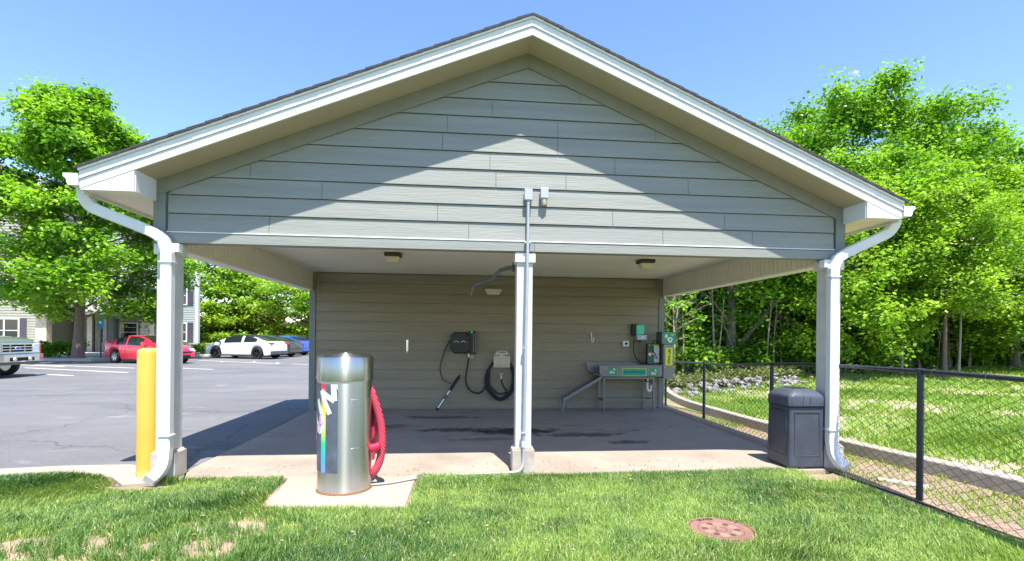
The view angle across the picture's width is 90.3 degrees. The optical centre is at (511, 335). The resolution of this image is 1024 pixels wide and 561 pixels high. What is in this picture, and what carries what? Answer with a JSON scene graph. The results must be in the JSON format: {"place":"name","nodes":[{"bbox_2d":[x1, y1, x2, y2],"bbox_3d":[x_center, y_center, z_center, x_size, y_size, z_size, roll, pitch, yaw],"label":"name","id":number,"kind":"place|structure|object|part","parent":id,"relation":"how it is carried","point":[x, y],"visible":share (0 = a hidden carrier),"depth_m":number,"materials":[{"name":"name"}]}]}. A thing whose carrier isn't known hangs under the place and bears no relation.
{"place":"outdoors","nodes":[
{"label":"outdoors","id":0,"kind":"place"},
{"bbox_2d":[0,164,199,351],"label":"apartment building","id":1,"kind":"structure","parent":0,"point":[18,322],"depth_m":37.08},
{"bbox_2d":[0,318,19,336],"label":"window","id":2,"kind":"structure","parent":1,"relation":"in","point":[8,326],"depth_m":34.83,"materials":[{"name":"white paint"}]},
{"bbox_2d":[102,329,103,350],"bbox_3d":[-30.921,0.041,38.133,0.800,2.230,0.075,1,0,-5],"label":"door","id":3,"kind":"structure","parent":1,"relation":"in","point":[102,329],"depth_m":38.14,"materials":[{"name":"white paint"}]},
{"bbox_2d":[119,322,137,337],"bbox_3d":[-29.058,-0.276,38.650,1.300,1.500,0.060,1,0,-5],"label":"window","id":4,"kind":"structure","parent":1,"relation":"in","point":[132,329],"depth_m":38.64,"materials":[{"name":"white glass"}]},
{"bbox_2d":[183,322,187,341],"bbox_3d":[-25.800,-0.295,39.665,0.980,1.500,0.060,1,0,-5],"label":"window","id":5,"kind":"structure","parent":1,"relation":"in","point":[185,325],"depth_m":39.68,"materials":[{"name":"white paint"}]},
{"bbox_2d":[183,288,187,304],"bbox_3d":[-25.773,-3.145,39.665,0.980,1.500,0.060,1,0,-5],"label":"window","id":6,"kind":"structure","parent":1,"relation":"in","point":[185,298],"depth_m":39.69,"materials":[{"name":"white paint"}]},
{"bbox_2d":[42,351,230,360],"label":"sidewalk","id":7,"kind":"structure","parent":0,"point":[92,356],"depth_m":28.01,"materials":[{"name":"concrete"}]},
{"bbox_2d":[34,338,89,356],"bbox_3d":[-25.631,0.705,28.644,3.455,1.189,1.533,1,0,-5],"label":"clipped hedge","id":8,"kind":"object","parent":7,"relation":"on","point":[56,348],"visible":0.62,"depth_m":28.37,"materials":[{"name":"green plant"}]},
{"bbox_2d":[97,319,103,357],"bbox_3d":[-23.021,0.131,28.524,0.320,2.200,0.101,1,0,-5],"label":"parking sign","id":9,"kind":"object","parent":7,"relation":"on","point":[100,324],"visible":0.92,"depth_m":28.50,"materials":[{"name":"blue metal"}]},
{"bbox_2d":[0,71,210,357],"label":"shade tree","id":10,"kind":"object","parent":7,"relation":"on","point":[60,125],"visible":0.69,"depth_m":25.28,"materials":[{"name":"green plant"}]},
{"bbox_2d":[0,352,308,470],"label":"parking lot","id":11,"kind":"structure","parent":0,"point":[57,417],"depth_m":10.64,"materials":[{"name":"grey asphalt"}]},
{"bbox_2d":[0,336,42,374],"bbox_3d":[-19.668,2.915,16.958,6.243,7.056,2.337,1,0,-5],"label":"pickup truck","id":12,"kind":"object","parent":11,"relation":"on","point":[15,352],"visible":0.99,"depth_m":17.41,"materials":[{"name":"white paint"}]},
{"bbox_2d":[102,335,194,362],"bbox_3d":[-18.591,0.674,26.142,4.520,1.418,2.087,1,0,18],"label":"parked car","id":13,"kind":"object","parent":11,"relation":"on","point":[120,349],"visible":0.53,"depth_m":25.60,"materials":[{"name":"red paint"}]},
{"bbox_3d":[-19.657,0.228,25.698,0.708,0.432,0.191,1,0,18],"label":"side window","id":14,"kind":"part","parent":13,"relation":"part of","materials":[{"name":"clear glass"}]},
{"bbox_3d":[-18.742,0.247,25.406,1.011,0.450,0.189,1,0,18],"label":"side window","id":15,"kind":"part","parent":13,"relation":"part of","materials":[{"name":"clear glass"}]},
{"bbox_2d":[205,334,288,358],"bbox_3d":[-16.697,0.657,32.062,4.781,1.490,2.197,1,0,12],"label":"parked car","id":16,"kind":"object","parent":11,"relation":"on","point":[256,346],"visible":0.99,"depth_m":31.23,"materials":[{"name":"white paint"}]},
{"bbox_3d":[-17.123,0.205,31.338,1.228,0.456,0.201,1,0,12],"label":"side window","id":17,"kind":"part","parent":16,"relation":"part of","materials":[{"name":"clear glass"}]},
{"bbox_3d":[-15.920,0.200,31.094,0.907,0.400,0.202,1,0,12],"label":"side window","id":18,"kind":"part","parent":16,"relation":"part of","materials":[{"name":"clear glass"}]},
{"bbox_3d":[-15.159,0.192,31.749,0.961,0.278,1.433,1,0,12],"label":"rear window","id":19,"kind":"part","parent":16,"relation":"part of","materials":[{"name":"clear glass"}]},
{"bbox_2d":[239,335,302,356],"bbox_3d":[-16.764,0.672,34.718,4.614,1.458,2.137,1,0,12],"label":"parked car","id":20,"kind":"object","parent":11,"relation":"on","point":[294,347],"visible":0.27,"depth_m":34.19,"materials":[{"name":"paint"}]},
{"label":"rear window","id":21,"kind":"part","parent":20,"relation":"part of","materials":[{"name":"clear glass"}]},
{"bbox_2d":[278,335,308,354],"bbox_3d":[-17.040,0.684,37.605,4.614,1.429,2.137,1,0,12],"label":"parked car","id":22,"kind":"object","parent":11,"relation":"on","point":[305,347],"visible":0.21,"depth_m":36.95,"materials":[{"name":"blue paint"}]},
{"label":"rear window","id":23,"kind":"part","parent":22,"relation":"part of","materials":[{"name":"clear glass"}]},
{"bbox_2d":[285,335,308,353],"bbox_3d":[-17.425,0.665,40.582,4.614,1.458,2.137,1,0,12],"label":"parked car","id":24,"kind":"object","parent":11,"relation":"on","point":[304,337],"visible":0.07,"depth_m":39.97,"materials":[{"name":"paint"}]},
{"bbox_2d":[0,406,1023,560],"bbox_3d":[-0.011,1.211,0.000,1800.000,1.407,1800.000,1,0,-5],"label":"ground","id":25,"kind":"structure","parent":0,"point":[832,475],"depth_m":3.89,"materials":[{"name":"green plant"}]},
{"bbox_2d":[0,464,185,486],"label":"concrete gutter strip","id":26,"kind":"object","parent":25,"relation":"on","point":[122,475],"visible":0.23,"depth_m":5.68,"materials":[{"name":"beige concrete"}]},
{"bbox_2d":[135,348,155,476],"bbox_3d":[-3.977,0.847,5.578,0.224,1.430,0.224,1,0,-5],"label":"bollard","id":27,"kind":"object","parent":26,"relation":"on","point":[146,408],"visible":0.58,"depth_m":5.48,"materials":[{"name":"yellow metal"}]},
{"bbox_2d":[0,472,315,560],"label":"grass tufts","id":28,"kind":"object","parent":25,"relation":"on","point":[67,542],"visible":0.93,"depth_m":3.72,"materials":[{"name":"green plant"}]},
{"bbox_2d":[200,312,308,333],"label":"hedgerow","id":29,"kind":"object","parent":25,"relation":"on","point":[263,323],"depth_m":63.38,"materials":[{"name":"green plant"}]},
{"bbox_2d":[267,476,415,509],"bbox_3d":[-1.680,1.593,5.022,1.359,0.122,1.074,1,0,-5],"label":"concrete pad","id":30,"kind":"object","parent":25,"relation":"on","point":[292,491],"visible":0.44,"depth_m":4.90,"materials":[{"name":"beige concrete"}]},
{"bbox_2d":[316,352,385,495],"bbox_3d":[-1.660,0.849,5.156,0.550,1.370,0.607,1,0,40],"label":"vacuum station","id":31,"kind":"object","parent":30,"relation":"on","point":[350,423],"visible":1,"depth_m":4.92,"materials":[{"name":"silver metal"}]},
{"bbox_2d":[350,444,370,488],"bbox_3d":[-1.474,1.281,5.009,0.038,0.390,0.264,1,0,31],"label":"lower door","id":32,"kind":"structure","parent":31,"relation":"in","point":[360,458],"depth_m":4.97,"materials":[{"name":"silver metal"}]},
{"bbox_2d":[351,397,371,432],"bbox_3d":[-1.469,0.776,5.009,0.038,0.320,0.264,1,0,31],"label":"access door","id":33,"kind":"structure","parent":31,"relation":"in","point":[360,408],"depth_m":4.97,"materials":[{"name":"silver metal"}]},
{"bbox_2d":[371,472,508,485],"bbox_3d":[-0.762,1.523,5.502,1.536,0.028,0.163,1,0,-19],"label":"supply cord","id":34,"kind":"object","parent":30,"relation":"on","point":[392,482],"visible":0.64,"depth_m":5.38,"materials":[{"name":"grey plastic"}]},
{"bbox_2d":[185,406,831,483],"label":"concrete slab","id":35,"kind":"structure","parent":25,"relation":"on","point":[579,440],"depth_m":7.22,"materials":[{"name":"grey concrete"}]},
{"bbox_2d":[63,12,914,485],"bbox_3d":[-0.172,-0.916,8.297,8.974,4.969,5.946,1,0,-5],"label":"wash shelter","id":36,"kind":"object","parent":35,"relation":"on","point":[431,164],"visible":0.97,"depth_m":5.80,"materials":[{"name":"grey"}]},
{"bbox_2d":[384,252,401,263],"bbox_3d":[-1.854,-1.217,7.959,0.250,0.149,0.250,1,0,-5],"label":"ceiling light","id":37,"kind":"object","parent":36,"relation":"attached to","point":[394,257],"visible":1,"depth_m":7.86,"materials":[{"name":"beige glass"}]},
{"bbox_2d":[440,331,475,383],"bbox_3d":[-1.126,0.446,10.613,0.757,1.104,0.212,1,0,-5],"label":"wall dryer","id":38,"kind":"object","parent":36,"relation":"attached to","point":[460,342],"depth_m":10.53,"materials":[{"name":"black plastic"}]},
{"bbox_2d":[436,375,460,410],"bbox_3d":[-1.319,1.171,10.542,0.569,0.721,0.066,1,0,-33],"label":"dryer wand","id":39,"kind":"object","parent":38,"relation":"hanging from","point":[448,392],"visible":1,"depth_m":10.52,"materials":[{"name":"silver metal"}]},
{"bbox_2d":[470,262,514,295],"bbox_3d":[-0.225,-0.671,5.985,0.527,0.402,0.080,1,0,-5],"label":"hose boom","id":40,"kind":"object","parent":36,"relation":"attached to","point":[497,272],"visible":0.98,"depth_m":5.99,"materials":[{"name":"grey metal"}]},
{"bbox_2d":[485,289,501,294],"bbox_3d":[-0.395,-0.929,10.739,0.355,0.120,0.098,1,0,-5],"label":"emergency light","id":41,"kind":"object","parent":36,"relation":"attached to","point":[493,291],"visible":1,"depth_m":10.71,"materials":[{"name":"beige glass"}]},
{"bbox_2d":[497,372,504,380],"bbox_3d":[-0.232,0.858,10.748,0.160,0.180,0.116,1,0,-5],"label":"hose tap","id":42,"kind":"object","parent":36,"relation":"attached to","point":[500,375],"visible":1,"depth_m":10.80,"materials":[{"name":"silver metal"}]},
{"bbox_2d":[493,351,509,367],"bbox_3d":[-0.215,0.488,10.692,0.355,0.350,0.128,1,0,-5],"label":"hose hanger","id":43,"kind":"object","parent":36,"relation":"attached to","point":[501,359],"visible":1,"depth_m":10.64,"materials":[{"name":"beige plastic"}]},
{"bbox_2d":[465,357,514,400],"bbox_3d":[-0.445,0.906,10.700,1.084,0.933,0.089,1,0,-5],"label":"water hose","id":44,"kind":"object","parent":43,"relation":"hanging from","point":[490,391],"visible":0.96,"depth_m":10.69,"materials":[{"name":"black rubber"}]},
{"bbox_2d":[509,204,530,473],"bbox_3d":[0.090,0.031,5.712,0.240,3.020,0.065,1,0,-19],"label":"electrical conduit","id":45,"kind":"object","parent":36,"relation":"attached to","point":[525,347],"visible":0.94,"depth_m":5.71,"materials":[{"name":"grey plastic"}]},
{"bbox_2d":[524,189,532,204],"bbox_3d":[0.183,-1.561,5.731,0.088,0.165,0.067,1,0,-5],"label":"junction box","id":46,"kind":"object","parent":36,"relation":"attached to","point":[528,195],"visible":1,"depth_m":5.70,"materials":[{"name":"grey metal"}]},
{"bbox_2d":[540,188,548,205],"bbox_3d":[0.363,-1.565,5.746,0.087,0.193,0.073,1,0,-5],"label":"light sensor","id":47,"kind":"object","parent":36,"relation":"attached to","point":[544,194],"visible":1,"depth_m":5.71,"materials":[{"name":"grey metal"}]},
{"bbox_2d":[622,341,628,345],"bbox_3d":[2.463,0.168,11.030,0.135,0.120,0.064,1,0,-5],"label":"wall outlet","id":48,"kind":"object","parent":36,"relation":"attached to","point":[625,343],"depth_m":11.01,"materials":[{"name":"white plastic"}]},
{"bbox_2d":[631,324,646,363],"bbox_3d":[2.736,0.180,10.983,0.300,0.867,0.210,1,0,-5],"label":"soap dispenser","id":49,"kind":"object","parent":36,"relation":"attached to","point":[637,331],"visible":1,"depth_m":10.92,"materials":[{"name":"teal plastic"}]},
{"bbox_2d":[636,259,654,269],"bbox_3d":[2.205,-1.179,8.417,0.250,0.149,0.250,1,0,-5],"label":"ceiling light","id":50,"kind":"object","parent":36,"relation":"attached to","point":[645,264],"visible":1,"depth_m":8.32,"materials":[{"name":"beige glass"}]},
{"bbox_2d":[558,362,663,411],"bbox_3d":[2.060,1.064,10.743,2.145,1.009,0.495,1,0,-5],"label":"pet wash tub","id":51,"kind":"object","parent":35,"relation":"on","point":[643,371],"visible":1,"depth_m":10.59,"materials":[{"name":"silver metal"}]},
{"bbox_2d":[656,332,675,378],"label":"coin tower","id":52,"kind":"structure","parent":51,"relation":"attached to","point":[666,341],"depth_m":10.62,"materials":[{"name":"silver metal"}]},
{"bbox_2d":[646,341,659,363],"bbox_3d":[2.995,0.350,10.778,0.280,0.506,0.151,1,0,-5],"label":"instruction board","id":53,"kind":"object","parent":52,"relation":"attached to","point":[652,353],"visible":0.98,"depth_m":10.77,"materials":[{"name":"green plastic"}]},
{"bbox_2d":[767,387,823,467],"bbox_3d":[3.486,1.103,6.274,0.456,0.935,0.474,1,0,-5],"label":"litter bin","id":54,"kind":"object","parent":35,"relation":"on","point":[795,427],"visible":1,"depth_m":6.07,"materials":[{"name":"grey plastic"}]},
{"bbox_2d":[13,414,1021,560],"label":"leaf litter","id":55,"kind":"object","parent":25,"relation":"on","point":[556,502],"visible":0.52,"depth_m":4.82,"materials":[{"name":"brown plant"}]},
{"bbox_2d":[685,517,758,546],"bbox_3d":[1.687,1.598,4.111,0.550,0.084,0.550,1,0,-5],"label":"manhole cover","id":56,"kind":"object","parent":25,"relation":"on","point":[728,529],"visible":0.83,"depth_m":4.11,"materials":[{"name":"metal"}]},
{"bbox_2d":[662,405,1023,538],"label":"bare soil strip","id":57,"kind":"object","parent":25,"relation":"on","point":[908,494],"visible":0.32,"depth_m":5.29,"materials":[{"name":"soil"}]},
{"bbox_2d":[664,405,1023,527],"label":"strip weeds","id":58,"kind":"object","parent":57,"relation":"on","point":[1001,511],"visible":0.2,"depth_m":5.15,"materials":[{"name":"green plant"}]},
{"bbox_2d":[877,477,928,490],"bbox_3d":[4.186,1.600,5.463,0.440,0.075,0.120,4,2,29],"label":"concrete fragment","id":59,"kind":"object","parent":57,"relation":"on","point":[906,483],"visible":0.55,"depth_m":5.44,"materials":[{"name":"beige concrete"}]},
{"bbox_2d":[664,361,1023,539],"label":"chain link fence","id":60,"kind":"object","parent":25,"relation":"on","point":[920,436],"visible":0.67,"depth_m":5.00,"materials":[{"name":"black metal"}]},
{"bbox_2d":[664,387,1023,497],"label":"kerb","id":61,"kind":"structure","parent":25,"relation":"on","point":[996,480],"depth_m":6.32,"materials":[{"name":"concrete"}]},
{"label":"mulch bank","id":62,"kind":"structure","parent":25,"relation":"on","visible":0},
{"bbox_2d":[200,332,210,343],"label":"round shrub","id":63,"kind":"object","parent":62,"relation":"on","point":[204,337],"visible":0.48,"depth_m":45.10,"materials":[{"name":"green plant"}]},
{"bbox_2d":[209,332,228,341],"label":"round shrub","id":64,"kind":"object","parent":62,"relation":"on","point":[215,337],"visible":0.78,"depth_m":44.50,"materials":[{"name":"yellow plant"}]},
{"bbox_2d":[200,261,264,342],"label":"lot tree","id":65,"kind":"object","parent":62,"relation":"on","point":[220,272],"visible":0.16,"depth_m":52.85,"materials":[{"name":"green plant"}]},
{"bbox_2d":[200,272,291,340],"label":"lot tree","id":66,"kind":"object","parent":62,"relation":"on","point":[223,322],"visible":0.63,"depth_m":51.47,"materials":[{"name":"green plant"}]},
{"bbox_2d":[226,278,309,336],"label":"lot tree","id":67,"kind":"object","parent":62,"relation":"on","point":[297,303],"visible":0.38,"depth_m":45.24,"materials":[{"name":"green plant"}]},
{"bbox_2d":[235,275,308,334],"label":"lot tree","id":68,"kind":"object","parent":62,"relation":"on","point":[263,320],"visible":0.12,"depth_m":53.99,"materials":[{"name":"green plant"}]},
{"bbox_2d":[0,0,1023,323],"label":"sky","id":69,"kind":"structure","parent":0,"point":[170,66],"materials":[{"name":"blue"}]},
{"bbox_2d":[664,361,1023,476],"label":"field ground","id":70,"kind":"structure","parent":0,"point":[988,464],"depth_m":10.75,"materials":[{"name":"green plant"}]},
{"bbox_2d":[664,296,685,308],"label":"bare sapling","id":71,"kind":"object","parent":70,"relation":"on","point":[668,301],"visible":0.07,"depth_m":19.47,"materials":[{"name":"green plant"}]},
{"bbox_2d":[668,295,699,373],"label":"bare sapling","id":72,"kind":"object","parent":70,"relation":"on","point":[689,299],"visible":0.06,"depth_m":19.59,"materials":[{"name":"green plant"}]},
{"bbox_2d":[664,292,710,374],"bbox_3d":[5.847,-0.171,18.807,2.852,4.244,2.802,1,0,21],"label":"bare sapling","id":73,"kind":"object","parent":70,"relation":"on","point":[685,324],"visible":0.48,"depth_m":18.43,"materials":[{"name":"green plant"}]},
{"bbox_2d":[664,287,744,330],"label":"tree","id":74,"kind":"object","parent":70,"relation":"on","point":[699,295],"visible":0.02,"depth_m":21.69,"materials":[{"name":"green plant"}]},
{"bbox_2d":[664,365,803,388],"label":"weeds","id":75,"kind":"object","parent":70,"relation":"on","point":[742,376],"visible":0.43,"depth_m":18.08,"materials":[{"name":"green plant"}]},
{"bbox_2d":[673,373,812,397],"bbox_3d":[7.540,1.618,16.935,5.155,0.759,2.266,1,0,-5],"label":"rock pile","id":76,"kind":"object","parent":70,"relation":"on","point":[737,380],"visible":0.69,"depth_m":16.88,"materials":[{"name":"grey stone"}]},
{"bbox_2d":[699,145,802,372],"bbox_3d":[8.475,-2.676,20.086,8.194,8.750,7.377,1,0,-39],"label":"forked tree","id":77,"kind":"object","parent":70,"relation":"on","point":[731,328],"visible":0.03,"depth_m":20.03,"materials":[{"name":"grey plant"}]},
{"bbox_2d":[680,251,879,361],"bbox_3d":[10.642,-3.006,22.487,9.351,9.157,9.423,1,0,-28],"label":"tree","id":78,"kind":"object","parent":70,"relation":"on","point":[739,319],"visible":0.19,"depth_m":19.87,"materials":[{"name":"green plant"}]},
{"bbox_2d":[746,116,852,310],"bbox_3d":[14.682,-4.979,28.988,12.632,13.062,10.882,1,0,19],"label":"tree","id":79,"kind":"object","parent":70,"relation":"on","point":[803,129],"visible":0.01,"depth_m":26.03,"materials":[{"name":"green plant"}]},
{"bbox_2d":[664,261,1022,376],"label":"brush stems","id":80,"kind":"object","parent":70,"relation":"on","point":[919,363],"visible":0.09,"depth_m":20.41,"materials":[{"name":"brown plant"}]},
{"bbox_2d":[664,292,1023,374],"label":"undergrowth","id":81,"kind":"object","parent":70,"relation":"on","point":[754,348],"visible":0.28,"depth_m":20.47,"materials":[{"name":"green plant"}]},
{"bbox_2d":[736,167,959,374],"bbox_3d":[12.671,-2.530,20.829,8.486,8.344,8.560,1,0,-39],"label":"tree","id":82,"kind":"object","parent":70,"relation":"on","point":[885,319],"visible":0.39,"depth_m":18.36,"materials":[{"name":"green plant"}]},
{"bbox_2d":[754,56,1023,295],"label":"tree","id":83,"kind":"object","parent":70,"relation":"on","point":[857,115],"visible":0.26,"depth_m":24.31,"materials":[{"name":"green plant"}]},
{"bbox_2d":[776,139,1017,362],"bbox_3d":[15.804,-3.301,22.362,9.118,9.782,9.258,1,0,-5],"label":"tree","id":84,"kind":"object","parent":70,"relation":"on","point":[900,158],"visible":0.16,"depth_m":20.08,"materials":[{"name":"green plant"}]},
{"bbox_2d":[861,240,962,374],"bbox_3d":[15.399,-1.048,20.013,2.566,5.442,2.855,1,0,5],"label":"bare sapling","id":85,"kind":"object","parent":70,"relation":"on","point":[902,358],"visible":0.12,"depth_m":19.78,"materials":[{"name":"green plant"}]},
{"bbox_2d":[845,147,1023,368],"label":"tree","id":86,"kind":"object","parent":70,"relation":"on","point":[1002,313],"visible":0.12,"depth_m":20.96,"materials":[{"name":"green plant"}]},
{"bbox_2d":[871,103,1023,183],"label":"tree","id":87,"kind":"object","parent":70,"relation":"on","point":[984,126],"visible":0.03,"depth_m":25.66,"materials":[{"name":"green plant"}]},
{"bbox_2d":[872,174,1023,377],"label":"sapling tree","id":88,"kind":"object","parent":70,"relation":"on","point":[981,192],"visible":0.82,"depth_m":17.88,"materials":[{"name":"green plant"}]},
{"bbox_2d":[919,217,1021,371],"bbox_3d":[17.858,-1.526,20.218,2.861,6.394,2.606,1,0,-5],"label":"bare sapling","id":89,"kind":"object","parent":70,"relation":"on","point":[958,368],"visible":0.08,"depth_m":19.92,"materials":[{"name":"green plant"}]},
{"bbox_2d":[929,158,1023,366],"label":"tree","id":90,"kind":"object","parent":70,"relation":"on","point":[1015,361],"visible":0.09,"depth_m":22.20,"materials":[{"name":"green plant"}]},
{"bbox_2d":[966,219,1023,301],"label":"bare sapling","id":91,"kind":"object","parent":70,"relation":"on","point":[1020,276],"visible":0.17,"depth_m":19.85,"materials":[{"name":"green plant"}]},
{"bbox_2d":[976,131,1023,246],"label":"tree","id":92,"kind":"object","parent":70,"relation":"on","point":[1019,152],"visible":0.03,"depth_m":24.04,"materials":[{"name":"green plant"}]},
{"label":"planting bed","id":93,"kind":"structure","parent":0,"visible":0},
{"bbox_2d":[191,342,212,353],"bbox_3d":[-21.387,0.925,35.163,1.721,1.089,1.495,1,0,-5],"label":"round shrub","id":94,"kind":"object","parent":93,"relation":"on","point":[199,347],"visible":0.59,"depth_m":34.85,"materials":[{"name":"green plant"}]}
]}

